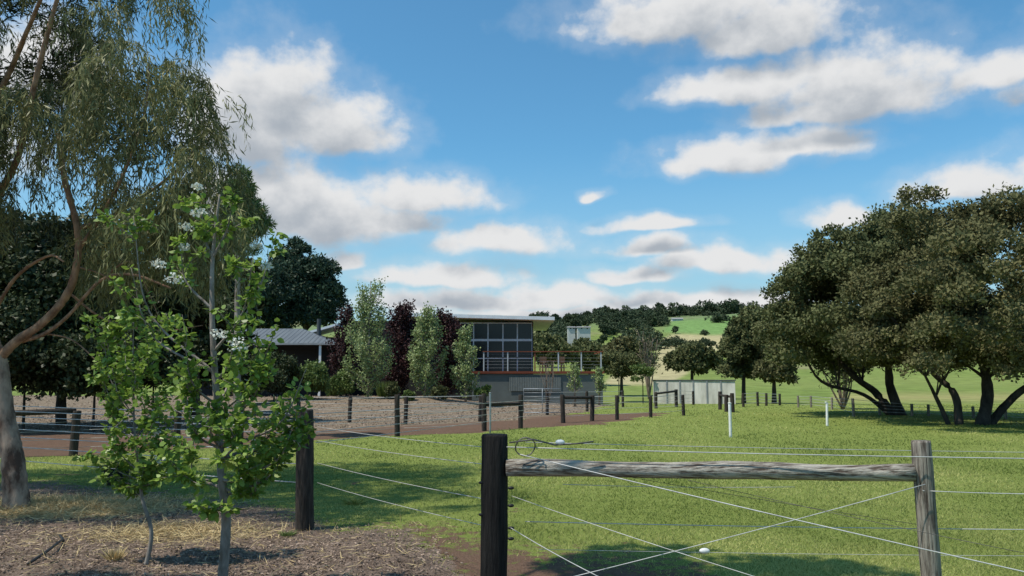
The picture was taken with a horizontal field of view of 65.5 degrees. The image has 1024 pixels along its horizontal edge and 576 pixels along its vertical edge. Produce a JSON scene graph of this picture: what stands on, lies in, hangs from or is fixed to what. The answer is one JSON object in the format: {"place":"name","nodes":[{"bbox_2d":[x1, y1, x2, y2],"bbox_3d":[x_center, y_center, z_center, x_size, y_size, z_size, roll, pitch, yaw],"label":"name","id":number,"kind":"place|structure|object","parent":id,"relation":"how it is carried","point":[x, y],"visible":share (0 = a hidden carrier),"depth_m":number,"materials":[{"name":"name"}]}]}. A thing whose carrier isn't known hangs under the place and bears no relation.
{"place":"outdoors","nodes":[
{"label":"outdoors","id":0,"kind":"place"},
{"bbox_2d":[0,307,1023,575],"bbox_3d":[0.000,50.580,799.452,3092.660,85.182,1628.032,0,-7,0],"label":"ground","id":1,"kind":"structure","parent":0,"point":[914,389],"depth_m":12.16,"materials":[{"name":"plant"}]},
{"bbox_2d":[0,290,85,430],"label":"shrub","id":2,"kind":"object","parent":1,"relation":"on","point":[18,317],"visible":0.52,"depth_m":23.87,"materials":[{"name":"green plant"}]},
{"bbox_2d":[0,206,170,425],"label":"evergreen tree","id":3,"kind":"object","parent":1,"relation":"on","point":[31,281],"visible":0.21,"depth_m":25.77,"materials":[{"name":"green plant"}]},
{"bbox_2d":[35,326,140,432],"bbox_3d":[-12.642,2.758,24.069,2.907,3.391,2.561,2,-7,-15],"label":"shrub","id":4,"kind":"object","parent":1,"relation":"on","point":[75,359],"visible":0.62,"depth_m":23.29,"materials":[{"name":"green plant"}]},
{"bbox_2d":[98,545,128,560],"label":"grass tuft","id":5,"kind":"object","parent":1,"relation":"on","point":[116,554],"visible":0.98,"depth_m":7.04,"materials":[{"name":"plant"}]},
{"bbox_2d":[101,464,130,485],"bbox_3d":[-6.090,2.869,12.224,0.430,0.280,0.430,0,-7,0],"label":"black tub","id":6,"kind":"object","parent":1,"relation":"on","point":[111,474],"visible":0.1,"depth_m":12.05,"materials":[{"name":"plastic"}]},
{"bbox_2d":[15,401,243,455],"bbox_3d":[-8.635,3.135,17.560,5.655,1.170,0.815,5,-8,-36],"label":"wire fence","id":7,"kind":"object","parent":1,"relation":"on","point":[73,445],"visible":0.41,"depth_m":16.70,"materials":[{"name":"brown wood"}]},
{"bbox_2d":[71,305,197,564],"bbox_3d":[-3.294,1.308,7.058,1.078,2.314,0.757,0,-7,0],"label":"young pear tree","id":8,"kind":"object","parent":1,"relation":"on","point":[148,470],"visible":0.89,"depth_m":7.00,"materials":[{"name":"green plant"}]},
{"bbox_2d":[0,0,273,511],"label":"weeping gum tree","id":9,"kind":"object","parent":1,"relation":"on","point":[89,84],"visible":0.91,"depth_m":9.77,"materials":[{"name":"green plant"}]},
{"bbox_2d":[112,305,196,423],"bbox_3d":[-12.345,2.638,26.846,3.327,4.266,3.959,0,-7,0],"label":"shrub","id":10,"kind":"object","parent":1,"relation":"on","point":[170,359],"visible":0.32,"depth_m":26.06,"materials":[{"name":"green plant"}]},
{"bbox_2d":[130,248,270,422],"bbox_3d":[-11.908,1.414,29.978,5.634,7.431,5.472,0,-7,0],"label":"evergreen tree","id":11,"kind":"object","parent":1,"relation":"on","point":[202,340],"visible":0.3,"depth_m":28.78,"materials":[{"name":"green plant"}]},
{"bbox_2d":[94,182,317,575],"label":"young pear tree","id":12,"kind":"object","parent":1,"relation":"on","point":[218,424],"visible":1,"depth_m":5.84,"materials":[{"name":"green plant"}]},
{"bbox_2d":[0,485,450,575],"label":"straw mulch","id":13,"kind":"object","parent":1,"relation":"on","point":[63,505],"visible":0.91,"depth_m":8.87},
{"bbox_2d":[201,349,287,410],"bbox_3d":[-12.146,4.179,35.925,3.671,3.276,3.698,0,-7,0],"label":"shrub","id":14,"kind":"object","parent":1,"relation":"on","point":[279,379],"visible":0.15,"depth_m":36.13,"materials":[{"name":"green plant"}]},
{"bbox_2d":[215,163,277,436],"bbox_3d":[-7.653,0.359,22.130,2.038,7.729,1.896,-5,-8,38],"label":"tree","id":15,"kind":"object","parent":1,"relation":"on","point":[269,222],"visible":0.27,"depth_m":22.15,"materials":[{"name":"green plant"}]},
{"bbox_2d":[184,319,335,396],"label":"house wing","id":16,"kind":"structure","parent":1,"relation":"on","point":[302,344],"depth_m":52.44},
{"bbox_2d":[246,260,297,328],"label":"evergreen tree","id":17,"kind":"object","parent":1,"relation":"on","point":[273,294],"visible":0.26,"depth_m":69.79,"materials":[{"name":"green plant"}]},
{"bbox_2d":[258,350,300,400],"bbox_3d":[-12.695,4.729,42.797,2.382,2.807,2.783,-4,-7,29],"label":"shrub","id":18,"kind":"object","parent":1,"relation":"on","point":[290,363],"visible":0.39,"depth_m":42.59,"materials":[{"name":"green plant"}]},
{"bbox_2d":[278,530,298,536],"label":"grass tuft","id":19,"kind":"object","parent":1,"relation":"on","point":[284,534],"visible":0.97,"depth_m":8.19,"materials":[{"name":"green plant"}]},
{"bbox_2d":[0,394,602,575],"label":"bark mulch","id":20,"kind":"object","parent":1,"relation":"on","point":[191,565],"visible":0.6,"depth_m":7.52,"materials":[{"name":"wood"}]},
{"bbox_2d":[26,534,63,564],"bbox_3d":[-4.353,2.440,7.521,0.119,0.070,1.395,2,-7,-19],"label":"fallen branch","id":21,"kind":"object","parent":20,"relation":"on","point":[46,551],"visible":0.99,"depth_m":7.21,"materials":[{"name":"brown wood"}]},
{"bbox_2d":[266,236,351,329],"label":"evergreen tree","id":22,"kind":"object","parent":1,"relation":"on","point":[321,294],"visible":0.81,"depth_m":73.45,"materials":[{"name":"green plant"}]},
{"bbox_2d":[289,359,330,395],"bbox_3d":[-10.815,5.033,43.682,2.334,2.312,2.321,-5,-8,35],"label":"shrub","id":23,"kind":"object","parent":1,"relation":"on","point":[316,374],"visible":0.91,"depth_m":43.25,"materials":[{"name":"green plant"}]},
{"bbox_2d":[310,323,341,374],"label":"skillion roof","id":24,"kind":"structure","parent":1,"relation":"on","point":[327,329],"depth_m":55.26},
{"bbox_2d":[325,377,339,395],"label":"strappy plant","id":25,"kind":"object","parent":1,"relation":"on","point":[330,393],"visible":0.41,"depth_m":48.20,"materials":[{"name":"green plant"}]},
{"bbox_2d":[325,302,360,395],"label":"purple plum tree","id":26,"kind":"object","parent":1,"relation":"on","point":[344,316],"visible":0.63,"depth_m":49.67,"materials":[{"name":"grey plant"}]},
{"bbox_2d":[329,368,356,395],"bbox_3d":[-9.942,5.587,46.783,1.714,1.737,1.684,0,-7,0],"label":"shrub","id":27,"kind":"object","parent":1,"relation":"on","point":[341,384],"visible":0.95,"depth_m":46.37,"materials":[{"name":"green plant"}]},
{"bbox_2d":[340,496,370,503],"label":"grass tuft","id":28,"kind":"object","parent":1,"relation":"on","point":[353,501],"visible":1,"depth_m":10.26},
{"bbox_2d":[340,276,397,398],"bbox_3d":[-8.231,3.131,45.953,3.393,7.634,3.379,0,-7,0],"label":"columnar pear tree","id":29,"kind":"object","parent":1,"relation":"on","point":[366,310],"visible":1,"depth_m":45.75,"materials":[{"name":"green plant"}]},
{"bbox_2d":[238,394,522,436],"bbox_3d":[-3.114,3.683,22.771,9.850,1.267,0.327,6,-9,-44],"label":"wire fence","id":30,"kind":"object","parent":1,"relation":"on","point":[397,404],"visible":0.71,"depth_m":23.67,"materials":[{"name":"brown wood"}]},
{"bbox_2d":[376,381,390,396],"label":"strappy plant","id":31,"kind":"object","parent":1,"relation":"on","point":[380,391],"visible":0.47,"depth_m":48.28,"materials":[{"name":"green plant"}]},
{"bbox_2d":[384,381,401,398],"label":"shrub","id":32,"kind":"object","parent":1,"relation":"on","point":[391,389],"visible":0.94,"depth_m":44.50,"materials":[{"name":"green plant"}]},
{"bbox_2d":[382,298,424,394],"bbox_3d":[-6.838,4.014,49.894,3.029,6.776,3.578,0,-7,0],"label":"purple plum tree","id":33,"kind":"object","parent":1,"relation":"on","point":[400,328],"visible":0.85,"depth_m":49.46,"materials":[{"name":"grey plant"}]},
{"bbox_2d":[401,389,415,400],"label":"shrub","id":34,"kind":"object","parent":1,"relation":"on","point":[407,392],"visible":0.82,"depth_m":43.34,"materials":[{"name":"green plant"}]},
{"bbox_2d":[405,301,448,397],"bbox_3d":[-4.869,3.843,45.884,2.466,6.204,2.599,-3,-7,25],"label":"columnar pear tree","id":35,"kind":"object","parent":1,"relation":"on","point":[427,329],"visible":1,"depth_m":45.73,"materials":[{"name":"green plant"}]},
{"bbox_2d":[430,385,449,399],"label":"shrub","id":36,"kind":"object","parent":1,"relation":"on","point":[439,390],"visible":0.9,"depth_m":44.52,"materials":[{"name":"green plant"}]},
{"bbox_2d":[427,306,469,395],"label":"purple plum tree","id":37,"kind":"object","parent":1,"relation":"on","point":[450,327],"visible":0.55,"depth_m":49.30,"materials":[{"name":"grey plant"}]},
{"bbox_2d":[343,313,554,399],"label":"house","id":38,"kind":"structure","parent":1,"relation":"on","point":[500,333],"depth_m":57.82,"materials":[{"name":"grey glass"}]},
{"bbox_2d":[460,323,473,339],"bbox_3d":[-3.295,3.159,57.957,1.008,1.282,0.080,0,-7,0],"label":"window","id":39,"kind":"structure","parent":38,"relation":"in","point":[466,325],"depth_m":57.98,"materials":[{"name":"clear glass"}]},
{"bbox_2d":[473,358,487,370],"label":"window","id":40,"kind":"structure","parent":38,"relation":"in","point":[480,367],"depth_m":57.68,"materials":[{"name":"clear glass"}]},
{"bbox_2d":[474,323,487,339],"bbox_3d":[-2.268,3.159,57.957,1.047,1.282,0.080,0,-7,0],"label":"window","id":41,"kind":"structure","parent":38,"relation":"in","point":[480,329],"depth_m":57.96,"materials":[{"name":"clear glass"}]},
{"bbox_2d":[474,340,487,357],"bbox_3d":[-2.268,4.449,57.809,1.047,1.315,0.080,0,-7,0],"label":"window","id":42,"kind":"structure","parent":38,"relation":"in","point":[483,344],"depth_m":57.82,"materials":[{"name":"black glass"}]},
{"bbox_2d":[488,323,502,339],"bbox_3d":[-1.202,3.159,57.957,1.085,1.282,0.080,0,-7,0],"label":"window","id":43,"kind":"structure","parent":38,"relation":"in","point":[495,330],"depth_m":57.95,"materials":[{"name":"black glass"}]},
{"bbox_2d":[488,340,502,357],"bbox_3d":[-1.202,4.449,57.809,1.085,1.315,0.080,0,-7,0],"label":"window","id":44,"kind":"structure","parent":38,"relation":"in","point":[493,345],"depth_m":57.81,"materials":[{"name":"black glass"}]},
{"bbox_2d":[488,358,502,370],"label":"window","id":45,"kind":"structure","parent":38,"relation":"in","point":[494,364],"depth_m":57.68,"materials":[{"name":"black glass"}]},
{"bbox_2d":[503,323,516,339],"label":"window","id":46,"kind":"structure","parent":38,"relation":"in","point":[509,329],"depth_m":57.96,"materials":[{"name":"black glass"}]},
{"bbox_2d":[503,340,516,357],"bbox_3d":[-0.136,4.449,57.809,1.047,1.315,0.080,0,-7,0],"label":"window","id":47,"kind":"structure","parent":38,"relation":"in","point":[508,345],"depth_m":57.82,"materials":[{"name":"black glass"}]},
{"bbox_2d":[503,358,516,370],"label":"window","id":48,"kind":"structure","parent":38,"relation":"in","point":[512,362],"depth_m":57.68,"materials":[{"name":"black glass"}]},
{"bbox_2d":[517,323,531,339],"bbox_3d":[0.930,3.159,57.957,1.085,1.282,0.080,0,-7,0],"label":"window","id":49,"kind":"structure","parent":38,"relation":"in","point":[524,330],"depth_m":57.96,"materials":[{"name":"black glass"}]},
{"bbox_2d":[517,340,531,357],"bbox_3d":[0.930,4.449,57.809,1.085,1.315,0.080,0,-7,0],"label":"window","id":50,"kind":"structure","parent":38,"relation":"in","point":[522,345],"depth_m":57.82,"materials":[{"name":"black glass"}]},
{"bbox_2d":[517,358,531,370],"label":"window","id":51,"kind":"structure","parent":38,"relation":"in","point":[523,364],"depth_m":57.68,"materials":[{"name":"black glass"}]},
{"bbox_2d":[297,390,623,424],"bbox_3d":[0.983,5.304,36.523,4.778,1.175,22.192,-6,-9,41],"label":"wire fence","id":52,"kind":"object","parent":1,"relation":"on","point":[350,403],"visible":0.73,"depth_m":29.77,"materials":[{"name":"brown wood"}]},
{"bbox_2d":[448,323,480,402],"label":"columnar pear tree","id":53,"kind":"object","parent":1,"relation":"on","point":[463,355],"visible":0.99,"depth_m":45.68,"materials":[{"name":"green plant"}]},
{"bbox_2d":[473,384,491,397],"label":"shrub","id":54,"kind":"object","parent":1,"relation":"on","point":[486,388],"visible":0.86,"depth_m":45.33,"materials":[{"name":"green plant"}]},
{"bbox_2d":[489,393,490,432],"bbox_3d":[-0.654,3.766,23.877,0.069,1.250,0.069,0,-7,0],"label":"marker post","id":55,"kind":"object","parent":1,"relation":"on","point":[489,413],"visible":0.93,"depth_m":23.85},
{"bbox_2d":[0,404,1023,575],"bbox_3d":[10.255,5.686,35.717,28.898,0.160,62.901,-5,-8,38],"label":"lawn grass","id":56,"kind":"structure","parent":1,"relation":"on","point":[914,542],"depth_m":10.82,"materials":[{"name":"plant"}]},
{"bbox_2d":[0,397,1023,575],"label":"wire fence","id":57,"kind":"object","parent":1,"relation":"on","point":[498,467],"visible":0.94,"depth_m":5.43,"materials":[{"name":"brown wood"}]},
{"bbox_2d":[471,351,603,403],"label":"raised deck","id":58,"kind":"structure","parent":1,"relation":"on","point":[507,385],"depth_m":53.57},
{"bbox_2d":[539,357,546,370],"bbox_3d":[2.118,5.205,54.562,0.480,1.000,0.480,0,-7,0],"label":"outdoor chair","id":59,"kind":"object","parent":58,"relation":"on","point":[541,360],"visible":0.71,"depth_m":54.36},
{"bbox_2d":[523,388,560,412],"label":"farm gate","id":60,"kind":"structure","parent":1,"relation":"on","point":[542,400],"depth_m":35.65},
{"bbox_2d":[536,355,555,399],"bbox_3d":[2.194,5.702,49.634,1.383,3.069,1.528,0,-7,0],"label":"bare shrub","id":61,"kind":"object","parent":1,"relation":"on","point":[547,372],"visible":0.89,"depth_m":49.55,"materials":[{"name":"brown plant"}]},
{"bbox_2d":[536,310,556,320],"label":"hill tree","id":62,"kind":"object","parent":1,"relation":"on","point":[542,313],"visible":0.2,"depth_m":575.01,"materials":[{"name":"green plant"}]},
{"bbox_2d":[542,326,566,340],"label":"hill tree","id":63,"kind":"object","parent":1,"relation":"on","point":[553,332],"visible":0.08,"depth_m":237.16,"materials":[{"name":"green plant"}]},
{"bbox_2d":[533,330,580,370],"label":"round tree","id":64,"kind":"object","parent":1,"relation":"on","point":[543,341],"visible":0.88,"depth_m":93.21,"materials":[{"name":"green plant"}]},
{"bbox_2d":[567,327,575,345],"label":"farmhouse","id":65,"kind":"object","parent":1,"relation":"on","point":[570,334],"visible":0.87,"depth_m":226.00,"materials":[{"name":"white glass"}]},
{"bbox_2d":[566,362,582,406],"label":"sapling","id":66,"kind":"object","parent":1,"relation":"on","point":[575,372],"visible":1,"depth_m":46.59,"materials":[{"name":"green plant"}]},
{"bbox_2d":[569,318,580,331],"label":"hill tree","id":67,"kind":"object","parent":1,"relation":"on","point":[575,322],"visible":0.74,"depth_m":381.32,"materials":[{"name":"green plant"}]},
{"bbox_2d":[572,313,588,319],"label":"hill tree","id":68,"kind":"object","parent":1,"relation":"on","point":[577,315],"visible":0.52,"depth_m":462.52,"materials":[{"name":"green plant"}]},
{"bbox_2d":[576,327,590,339],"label":"farmhouse","id":69,"kind":"object","parent":1,"relation":"on","point":[583,332],"visible":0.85,"depth_m":223.06,"materials":[{"name":"white glass"}]},
{"bbox_2d":[569,314,597,324],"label":"hill tree","id":70,"kind":"object","parent":1,"relation":"on","point":[588,322],"visible":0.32,"depth_m":473.01,"materials":[{"name":"green plant"}]},
{"bbox_2d":[570,337,602,370],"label":"round tree","id":71,"kind":"object","parent":1,"relation":"on","point":[584,344],"visible":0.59,"depth_m":108.37,"materials":[{"name":"green plant"}]},
{"bbox_2d":[591,366,606,405],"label":"sapling","id":72,"kind":"object","parent":1,"relation":"on","point":[599,384],"visible":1,"depth_m":48.56,"materials":[{"name":"green plant"}]},
{"bbox_2d":[589,310,613,320],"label":"hill tree","id":73,"kind":"object","parent":1,"relation":"on","point":[606,315],"visible":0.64,"depth_m":524.25,"materials":[{"name":"green plant"}]},
{"bbox_2d":[595,317,610,326],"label":"hill tree","id":74,"kind":"object","parent":1,"relation":"on","point":[603,320],"visible":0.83,"depth_m":430.08,"materials":[{"name":"green plant"}]},
{"bbox_2d":[597,334,608,343],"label":"hill tree","id":75,"kind":"object","parent":1,"relation":"on","point":[603,338],"visible":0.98,"depth_m":306.01,"materials":[{"name":"green plant"}]},
{"bbox_2d":[598,324,611,334],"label":"hill tree","id":76,"kind":"object","parent":1,"relation":"on","point":[604,329],"visible":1,"depth_m":350.44,"materials":[{"name":"green plant"}]},
{"bbox_2d":[609,321,626,334],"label":"hill tree","id":77,"kind":"object","parent":1,"relation":"on","point":[620,330],"visible":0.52,"depth_m":367.09,"materials":[{"name":"green plant"}]},
{"bbox_2d":[596,334,644,395],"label":"round tree","id":78,"kind":"object","parent":1,"relation":"on","point":[622,344],"visible":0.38,"depth_m":79.16,"materials":[{"name":"green plant"}]},
{"bbox_2d":[560,395,684,422],"bbox_3d":[4.726,4.853,32.408,0.364,1.136,8.536,-6,-9,44],"label":"wire fence","id":79,"kind":"object","parent":1,"relation":"on","point":[591,402],"visible":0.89,"depth_m":31.16,"materials":[{"name":"brown wood"}]},
{"bbox_2d":[602,349,643,401],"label":"round tree","id":80,"kind":"object","parent":1,"relation":"on","point":[619,366],"visible":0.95,"depth_m":65.09,"materials":[{"name":"green plant"}]},
{"bbox_2d":[624,310,642,320],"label":"hill tree","id":81,"kind":"object","parent":1,"relation":"on","point":[631,315],"visible":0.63,"depth_m":504.59,"materials":[{"name":"green plant"}]},
{"bbox_2d":[631,319,640,328],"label":"hill tree","id":82,"kind":"object","parent":1,"relation":"on","point":[635,323],"visible":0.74,"depth_m":395.32,"materials":[{"name":"green plant"}]},
{"bbox_2d":[628,362,653,402],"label":"round tree","id":83,"kind":"object","parent":1,"relation":"on","point":[643,370],"visible":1,"depth_m":59.45,"materials":[{"name":"green plant"}]},
{"bbox_2d":[626,322,670,398],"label":"bare tree","id":84,"kind":"object","parent":1,"relation":"on","point":[647,360],"visible":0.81,"depth_m":71.44,"materials":[{"name":"brown plant"}]},
{"bbox_2d":[638,326,658,334],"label":"hill tree","id":85,"kind":"object","parent":1,"relation":"on","point":[650,328],"visible":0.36,"depth_m":367.59,"materials":[{"name":"green plant"}]},
{"bbox_2d":[634,330,664,350],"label":"hill tree","id":86,"kind":"object","parent":1,"relation":"on","point":[654,339],"visible":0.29,"depth_m":237.25,"materials":[{"name":"green plant"}]},
{"bbox_2d":[642,319,661,326],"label":"hill tree","id":87,"kind":"object","parent":1,"relation":"on","point":[645,321],"visible":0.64,"depth_m":476.72,"materials":[{"name":"green plant"}]},
{"bbox_2d":[647,311,657,323],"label":"hill tree","id":88,"kind":"object","parent":1,"relation":"on","point":[651,317],"visible":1,"depth_m":472.67,"materials":[{"name":"green plant"}]},
{"bbox_2d":[642,306,662,315],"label":"hill tree","id":89,"kind":"object","parent":1,"relation":"on","point":[654,309],"visible":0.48,"depth_m":585.35,"materials":[{"name":"green plant"}]},
{"bbox_2d":[647,331,672,348],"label":"hill tree","id":90,"kind":"object","parent":1,"relation":"on","point":[666,344],"visible":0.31,"depth_m":272.21,"materials":[{"name":"green plant"}]},
{"bbox_2d":[657,315,670,326],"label":"hill tree","id":91,"kind":"object","parent":1,"relation":"on","point":[664,321],"visible":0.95,"depth_m":480.96,"materials":[{"name":"green plant"}]},
{"bbox_2d":[654,389,694,408],"bbox_3d":[9.934,6.580,47.413,0.525,1.116,8.548,-3,-7,26],"label":"wire fence","id":92,"kind":"object","parent":1,"relation":"on","point":[676,398],"visible":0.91,"depth_m":46.01,"materials":[{"name":"brown wood"}]},
{"bbox_2d":[661,302,689,316],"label":"hill tree","id":93,"kind":"object","parent":1,"relation":"on","point":[673,312],"visible":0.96,"depth_m":579.48,"materials":[{"name":"green plant"}]},
{"bbox_2d":[672,338,687,346],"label":"hill tree","id":94,"kind":"object","parent":1,"relation":"on","point":[678,341],"visible":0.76,"depth_m":299.35,"materials":[{"name":"green plant"}]},
{"bbox_2d":[652,380,735,403],"bbox_3d":[13.506,8.056,59.987,9.074,2.280,4.661,-5,-8,38],"label":"concrete tank","id":95,"kind":"object","parent":1,"relation":"on","point":[705,391],"visible":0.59,"depth_m":57.36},
{"bbox_2d":[661,339,726,379],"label":"round tree","id":96,"kind":"object","parent":1,"relation":"on","point":[696,357],"visible":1,"depth_m":70.47,"materials":[{"name":"green plant"}]},
{"bbox_2d":[691,299,719,314],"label":"hill tree","id":97,"kind":"object","parent":1,"relation":"on","point":[704,306],"visible":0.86,"depth_m":592.29,"materials":[{"name":"green plant"}]},
{"bbox_2d":[700,337,713,345],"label":"hill tree","id":98,"kind":"object","parent":1,"relation":"on","point":[705,341],"visible":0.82,"depth_m":294.98,"materials":[{"name":"green plant"}]},
{"bbox_2d":[704,311,730,322],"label":"hill tree","id":99,"kind":"object","parent":1,"relation":"on","point":[717,315],"visible":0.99,"depth_m":471.16,"materials":[{"name":"green plant"}]},
{"bbox_2d":[717,298,740,312],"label":"hill tree","id":100,"kind":"object","parent":1,"relation":"on","point":[725,306],"visible":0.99,"depth_m":580.47,"materials":[{"name":"green plant"}]},
{"bbox_2d":[728,403,731,436],"bbox_3d":[6.058,3.689,22.115,0.097,1.002,0.097,0,-7,0],"label":"marker post","id":101,"kind":"object","parent":1,"relation":"on","point":[730,419],"visible":0.98,"depth_m":22.09,"materials":[{"name":"white plastic"}]},
{"bbox_2d":[715,302,763,402],"bbox_3d":[18.138,5.067,62.003,4.724,7.928,4.729,0,-7,0],"label":"round tree","id":102,"kind":"object","parent":1,"relation":"on","point":[738,349],"visible":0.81,"depth_m":60.97,"materials":[{"name":"green plant"}]},
{"bbox_2d":[718,391,780,411],"bbox_3d":[12.993,6.256,44.319,1.627,1.058,12.040,-4,-7,29],"label":"wire fence","id":103,"kind":"object","parent":1,"relation":"on","point":[730,396],"visible":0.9,"depth_m":42.18,"materials":[{"name":"brown wood"}]},
{"bbox_2d":[751,321,800,403],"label":"round tree","id":104,"kind":"object","parent":1,"relation":"on","point":[772,374],"visible":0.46,"depth_m":56.82,"materials":[{"name":"green plant"}]},
{"bbox_2d":[819,366,866,408],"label":"multi stem tree","id":105,"kind":"object","parent":1,"relation":"on","point":[845,380],"visible":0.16,"depth_m":42.48,"materials":[{"name":"green plant"}]},
{"bbox_2d":[749,199,1000,415],"bbox_3d":[16.444,0.781,35.620,11.739,10.190,10.408,0,-7,0],"label":"spreading tree","id":106,"kind":"object","parent":1,"relation":"on","point":[801,324],"visible":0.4,"depth_m":34.36,"materials":[{"name":"green plant"}]},
{"bbox_2d":[797,396,1023,418],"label":"wire fence","id":107,"kind":"object","parent":1,"relation":"on","point":[973,412],"visible":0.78,"depth_m":34.85,"materials":[{"name":"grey wood"}]},
{"bbox_2d":[827,181,1023,424],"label":"spreading tree","id":108,"kind":"object","parent":1,"relation":"on","point":[948,272],"visible":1,"depth_m":26.70,"materials":[{"name":"green plant"}]},
{"bbox_2d":[0,0,1023,322],"label":"sky","id":109,"kind":"structure","parent":0,"point":[478,157],"materials":[{"name":"blue"}]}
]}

